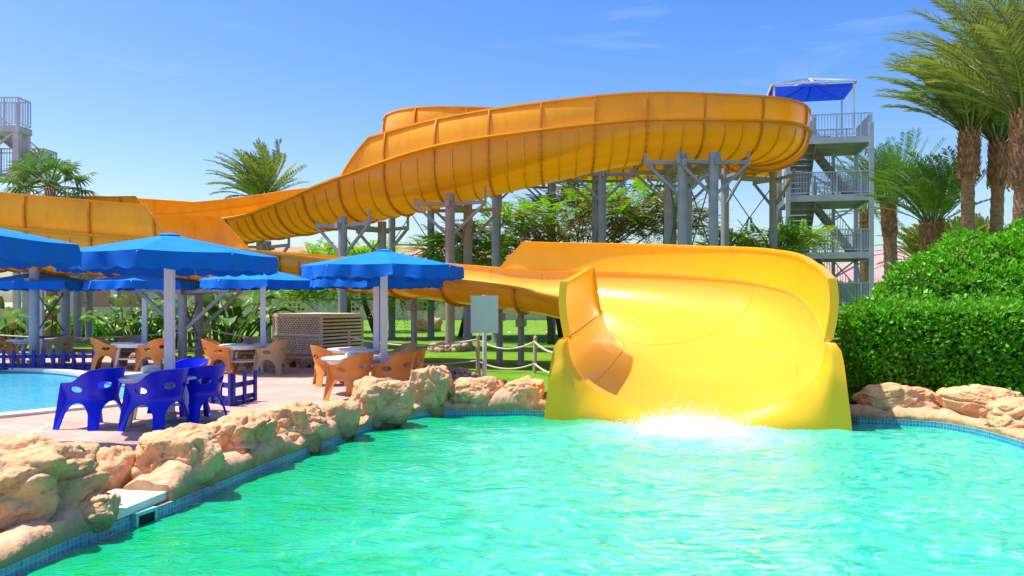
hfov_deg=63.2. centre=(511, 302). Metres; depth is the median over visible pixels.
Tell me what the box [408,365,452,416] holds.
boulder
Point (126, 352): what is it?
plastic chair
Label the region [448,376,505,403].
boulder
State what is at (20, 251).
garden umbrella
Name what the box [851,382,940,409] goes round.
boulder
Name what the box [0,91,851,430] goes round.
water slide
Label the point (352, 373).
plastic chair
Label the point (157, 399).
plastic chair
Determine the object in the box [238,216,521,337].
broadleaf tree
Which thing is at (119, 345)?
round table
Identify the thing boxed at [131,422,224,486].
boulder
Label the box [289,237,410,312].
broadleaf tree
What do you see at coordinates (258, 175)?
palm tree
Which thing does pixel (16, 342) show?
round table
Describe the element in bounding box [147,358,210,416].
plastic chair
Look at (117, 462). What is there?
boulder
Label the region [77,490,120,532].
boulder
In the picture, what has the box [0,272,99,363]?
garden umbrella
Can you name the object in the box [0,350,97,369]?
fence
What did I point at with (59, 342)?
plastic chair
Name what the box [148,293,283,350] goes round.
broadleaf plant
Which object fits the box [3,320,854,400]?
lawn
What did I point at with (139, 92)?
sky
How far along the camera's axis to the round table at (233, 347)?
21.56 m
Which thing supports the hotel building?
on the lawn at (532, 329)
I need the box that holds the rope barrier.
[0,325,552,373]
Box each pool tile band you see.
[0,371,124,386]
[0,410,1023,575]
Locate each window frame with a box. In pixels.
[70,291,72,306]
[148,292,153,299]
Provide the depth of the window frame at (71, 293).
87.33 m
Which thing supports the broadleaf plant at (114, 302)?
on the lawn at (532, 329)
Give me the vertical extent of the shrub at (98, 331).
1.298 m
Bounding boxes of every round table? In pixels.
[5,338,53,363]
[111,341,163,370]
[118,372,201,426]
[219,343,270,372]
[321,355,390,380]
[327,347,379,367]
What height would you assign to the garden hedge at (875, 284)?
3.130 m
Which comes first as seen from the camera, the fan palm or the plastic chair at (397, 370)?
the plastic chair at (397, 370)
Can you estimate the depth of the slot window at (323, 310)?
77.79 m
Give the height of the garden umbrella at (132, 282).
2.758 m
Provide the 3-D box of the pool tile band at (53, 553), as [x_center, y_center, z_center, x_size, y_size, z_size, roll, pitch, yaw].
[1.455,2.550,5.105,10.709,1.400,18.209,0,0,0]
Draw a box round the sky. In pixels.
[0,0,1023,301]
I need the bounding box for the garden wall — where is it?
[0,290,546,319]
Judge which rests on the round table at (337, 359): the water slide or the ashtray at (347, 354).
the ashtray at (347, 354)
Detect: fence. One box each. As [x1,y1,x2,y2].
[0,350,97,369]
[208,370,256,405]
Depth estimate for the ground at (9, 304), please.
601.78 m
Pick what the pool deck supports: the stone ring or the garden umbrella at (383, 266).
the garden umbrella at (383, 266)
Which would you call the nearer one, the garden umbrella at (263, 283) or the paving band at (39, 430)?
the paving band at (39, 430)
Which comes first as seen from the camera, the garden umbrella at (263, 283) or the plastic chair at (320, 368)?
the plastic chair at (320, 368)
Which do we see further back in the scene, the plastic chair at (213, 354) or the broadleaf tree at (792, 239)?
the broadleaf tree at (792, 239)
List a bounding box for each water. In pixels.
[0,372,123,412]
[18,415,1023,575]
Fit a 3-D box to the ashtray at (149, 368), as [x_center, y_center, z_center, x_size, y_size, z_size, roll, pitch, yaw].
[-5.727,1.054,13.200,0.300,0.108,0.300,0,0,0]
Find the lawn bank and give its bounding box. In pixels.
[26,348,942,407]
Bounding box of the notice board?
[471,295,497,376]
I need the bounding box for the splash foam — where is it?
[612,397,818,442]
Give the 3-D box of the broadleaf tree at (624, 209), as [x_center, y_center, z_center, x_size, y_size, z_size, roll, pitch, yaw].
[3.806,-2.258,40.767,15.470,8.258,8.947,0,0,-15]
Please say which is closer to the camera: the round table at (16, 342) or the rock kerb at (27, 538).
the rock kerb at (27, 538)
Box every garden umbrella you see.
[0,228,81,269]
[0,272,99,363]
[54,233,278,428]
[81,274,198,367]
[199,271,324,372]
[301,249,463,370]
[310,278,442,354]
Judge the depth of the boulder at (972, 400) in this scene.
12.79 m
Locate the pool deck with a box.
[0,353,1023,568]
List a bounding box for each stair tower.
[0,97,60,322]
[767,78,873,334]
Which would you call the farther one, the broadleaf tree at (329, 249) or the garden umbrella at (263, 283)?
the broadleaf tree at (329, 249)
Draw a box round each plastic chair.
[0,336,19,363]
[40,335,76,363]
[52,367,125,430]
[89,337,123,369]
[110,335,141,366]
[117,367,190,431]
[134,338,163,370]
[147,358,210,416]
[175,364,227,423]
[201,339,235,373]
[235,336,271,369]
[252,339,289,374]
[310,345,345,386]
[323,352,373,400]
[371,351,416,380]
[388,342,416,356]
[403,348,425,369]
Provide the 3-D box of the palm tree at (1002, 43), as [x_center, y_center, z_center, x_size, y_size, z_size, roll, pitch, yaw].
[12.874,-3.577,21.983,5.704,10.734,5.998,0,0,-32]
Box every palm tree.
[203,137,310,321]
[818,164,905,281]
[826,127,945,277]
[854,145,989,257]
[866,19,999,251]
[874,223,957,268]
[881,0,1023,223]
[902,44,1010,234]
[944,216,986,252]
[949,213,1010,234]
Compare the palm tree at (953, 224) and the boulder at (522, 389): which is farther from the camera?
the palm tree at (953, 224)
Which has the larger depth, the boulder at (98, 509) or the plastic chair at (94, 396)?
the plastic chair at (94, 396)
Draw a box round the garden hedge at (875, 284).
[836,280,891,329]
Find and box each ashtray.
[141,365,160,372]
[345,351,358,356]
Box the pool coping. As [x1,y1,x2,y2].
[0,368,146,417]
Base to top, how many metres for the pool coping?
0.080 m
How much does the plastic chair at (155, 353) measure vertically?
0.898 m
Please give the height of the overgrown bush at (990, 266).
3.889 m
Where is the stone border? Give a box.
[129,353,476,378]
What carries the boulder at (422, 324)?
on the lawn at (532, 329)
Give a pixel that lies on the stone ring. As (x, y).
(464, 347)
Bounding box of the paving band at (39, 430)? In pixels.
[17,420,68,435]
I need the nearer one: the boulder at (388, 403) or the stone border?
the boulder at (388, 403)
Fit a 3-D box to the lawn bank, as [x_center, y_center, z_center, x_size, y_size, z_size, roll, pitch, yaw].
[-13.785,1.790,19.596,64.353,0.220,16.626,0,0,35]
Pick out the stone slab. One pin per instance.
(132, 501)
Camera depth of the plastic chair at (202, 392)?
12.64 m
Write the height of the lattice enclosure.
1.520 m
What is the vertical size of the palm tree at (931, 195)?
7.292 m
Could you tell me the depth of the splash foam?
12.63 m
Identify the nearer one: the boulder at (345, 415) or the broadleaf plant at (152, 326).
the boulder at (345, 415)
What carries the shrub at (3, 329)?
on the lawn at (532, 329)
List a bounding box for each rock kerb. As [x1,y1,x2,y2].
[0,504,90,568]
[123,387,545,500]
[849,403,1023,440]
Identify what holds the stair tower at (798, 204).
on the lawn at (532, 329)
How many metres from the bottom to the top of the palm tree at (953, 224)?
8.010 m
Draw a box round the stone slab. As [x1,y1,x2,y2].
[108,489,166,519]
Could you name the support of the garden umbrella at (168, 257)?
on the pool deck
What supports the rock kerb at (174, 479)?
on the pool deck
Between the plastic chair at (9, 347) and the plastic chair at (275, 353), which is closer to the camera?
the plastic chair at (275, 353)
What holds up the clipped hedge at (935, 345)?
on the pool deck
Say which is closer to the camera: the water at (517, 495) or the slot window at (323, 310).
the water at (517, 495)
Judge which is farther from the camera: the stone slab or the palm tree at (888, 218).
the palm tree at (888, 218)
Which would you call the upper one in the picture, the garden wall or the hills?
the hills
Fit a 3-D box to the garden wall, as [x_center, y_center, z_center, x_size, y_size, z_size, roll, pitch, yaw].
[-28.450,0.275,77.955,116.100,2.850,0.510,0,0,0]
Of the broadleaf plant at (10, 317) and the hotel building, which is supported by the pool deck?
the broadleaf plant at (10, 317)
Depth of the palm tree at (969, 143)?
27.80 m
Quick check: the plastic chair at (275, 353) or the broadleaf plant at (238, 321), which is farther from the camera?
the broadleaf plant at (238, 321)
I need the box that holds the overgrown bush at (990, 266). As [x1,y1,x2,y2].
[855,216,1023,310]
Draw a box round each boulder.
[0,434,110,532]
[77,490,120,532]
[96,445,135,491]
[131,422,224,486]
[203,409,277,453]
[266,401,329,453]
[321,399,360,438]
[348,376,414,428]
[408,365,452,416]
[417,317,442,330]
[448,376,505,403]
[504,375,544,402]
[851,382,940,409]
[935,384,1023,418]
[984,396,1023,427]
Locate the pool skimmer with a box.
[132,506,157,526]
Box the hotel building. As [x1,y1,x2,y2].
[58,246,510,306]
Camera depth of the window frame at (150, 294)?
87.33 m
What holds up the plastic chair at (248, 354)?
on the pool deck
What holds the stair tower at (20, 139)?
on the lawn at (532, 329)
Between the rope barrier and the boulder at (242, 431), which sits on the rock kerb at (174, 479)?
the boulder at (242, 431)
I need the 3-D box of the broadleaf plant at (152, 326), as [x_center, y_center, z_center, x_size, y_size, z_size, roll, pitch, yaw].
[-12.824,0.869,31.176,3.342,1.830,2.069,0,0,0]
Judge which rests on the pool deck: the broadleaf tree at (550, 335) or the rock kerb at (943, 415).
the rock kerb at (943, 415)
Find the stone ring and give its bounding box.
[427,342,472,351]
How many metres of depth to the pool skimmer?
7.33 m
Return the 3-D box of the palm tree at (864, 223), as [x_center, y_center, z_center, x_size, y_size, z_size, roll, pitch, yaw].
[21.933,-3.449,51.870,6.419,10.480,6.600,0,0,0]
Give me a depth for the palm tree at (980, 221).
59.41 m
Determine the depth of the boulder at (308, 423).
10.63 m
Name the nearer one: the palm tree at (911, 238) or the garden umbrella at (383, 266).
the garden umbrella at (383, 266)
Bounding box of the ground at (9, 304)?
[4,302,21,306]
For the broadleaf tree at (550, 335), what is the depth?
32.90 m
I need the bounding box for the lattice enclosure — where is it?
[272,313,363,358]
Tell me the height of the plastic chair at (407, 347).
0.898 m
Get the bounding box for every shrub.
[0,318,72,339]
[57,316,118,338]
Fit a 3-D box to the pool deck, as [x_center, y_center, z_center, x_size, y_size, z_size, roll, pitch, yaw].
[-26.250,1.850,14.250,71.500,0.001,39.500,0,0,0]
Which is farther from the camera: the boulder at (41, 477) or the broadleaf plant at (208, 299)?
the broadleaf plant at (208, 299)
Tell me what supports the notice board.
on the pool deck
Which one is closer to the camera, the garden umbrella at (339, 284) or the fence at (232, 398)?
the fence at (232, 398)
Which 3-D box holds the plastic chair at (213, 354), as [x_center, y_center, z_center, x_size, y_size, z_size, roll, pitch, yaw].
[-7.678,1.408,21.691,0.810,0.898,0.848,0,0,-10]
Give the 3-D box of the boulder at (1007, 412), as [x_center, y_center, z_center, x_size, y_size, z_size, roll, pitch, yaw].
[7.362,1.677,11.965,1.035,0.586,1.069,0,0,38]
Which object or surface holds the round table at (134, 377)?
on the pool deck
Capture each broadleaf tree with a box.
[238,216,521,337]
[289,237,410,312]
[409,255,515,336]
[439,175,730,336]
[524,313,554,344]
[693,217,849,266]
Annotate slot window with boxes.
[312,299,316,312]
[322,300,327,312]
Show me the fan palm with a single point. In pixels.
(27, 169)
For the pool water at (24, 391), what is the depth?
18.07 m
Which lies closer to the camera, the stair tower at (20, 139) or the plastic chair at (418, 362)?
the plastic chair at (418, 362)
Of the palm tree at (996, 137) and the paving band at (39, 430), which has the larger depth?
the palm tree at (996, 137)
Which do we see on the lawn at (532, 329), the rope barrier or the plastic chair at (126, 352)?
the rope barrier
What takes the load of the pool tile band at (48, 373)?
on the pool deck
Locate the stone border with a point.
(463, 372)
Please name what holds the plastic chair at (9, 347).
on the pool deck
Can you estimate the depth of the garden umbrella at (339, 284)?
19.34 m
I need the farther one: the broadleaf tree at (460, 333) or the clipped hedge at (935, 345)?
the broadleaf tree at (460, 333)
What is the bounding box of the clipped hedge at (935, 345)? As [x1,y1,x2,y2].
[833,289,1023,399]
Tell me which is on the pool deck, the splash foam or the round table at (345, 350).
the round table at (345, 350)
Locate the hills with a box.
[825,247,922,282]
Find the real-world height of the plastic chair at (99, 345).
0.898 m
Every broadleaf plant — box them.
[0,295,72,350]
[79,293,177,348]
[126,301,212,347]
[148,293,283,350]
[175,290,295,351]
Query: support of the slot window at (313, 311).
in the garden wall
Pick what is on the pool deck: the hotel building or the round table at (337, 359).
the round table at (337, 359)
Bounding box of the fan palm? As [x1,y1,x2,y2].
[0,146,100,335]

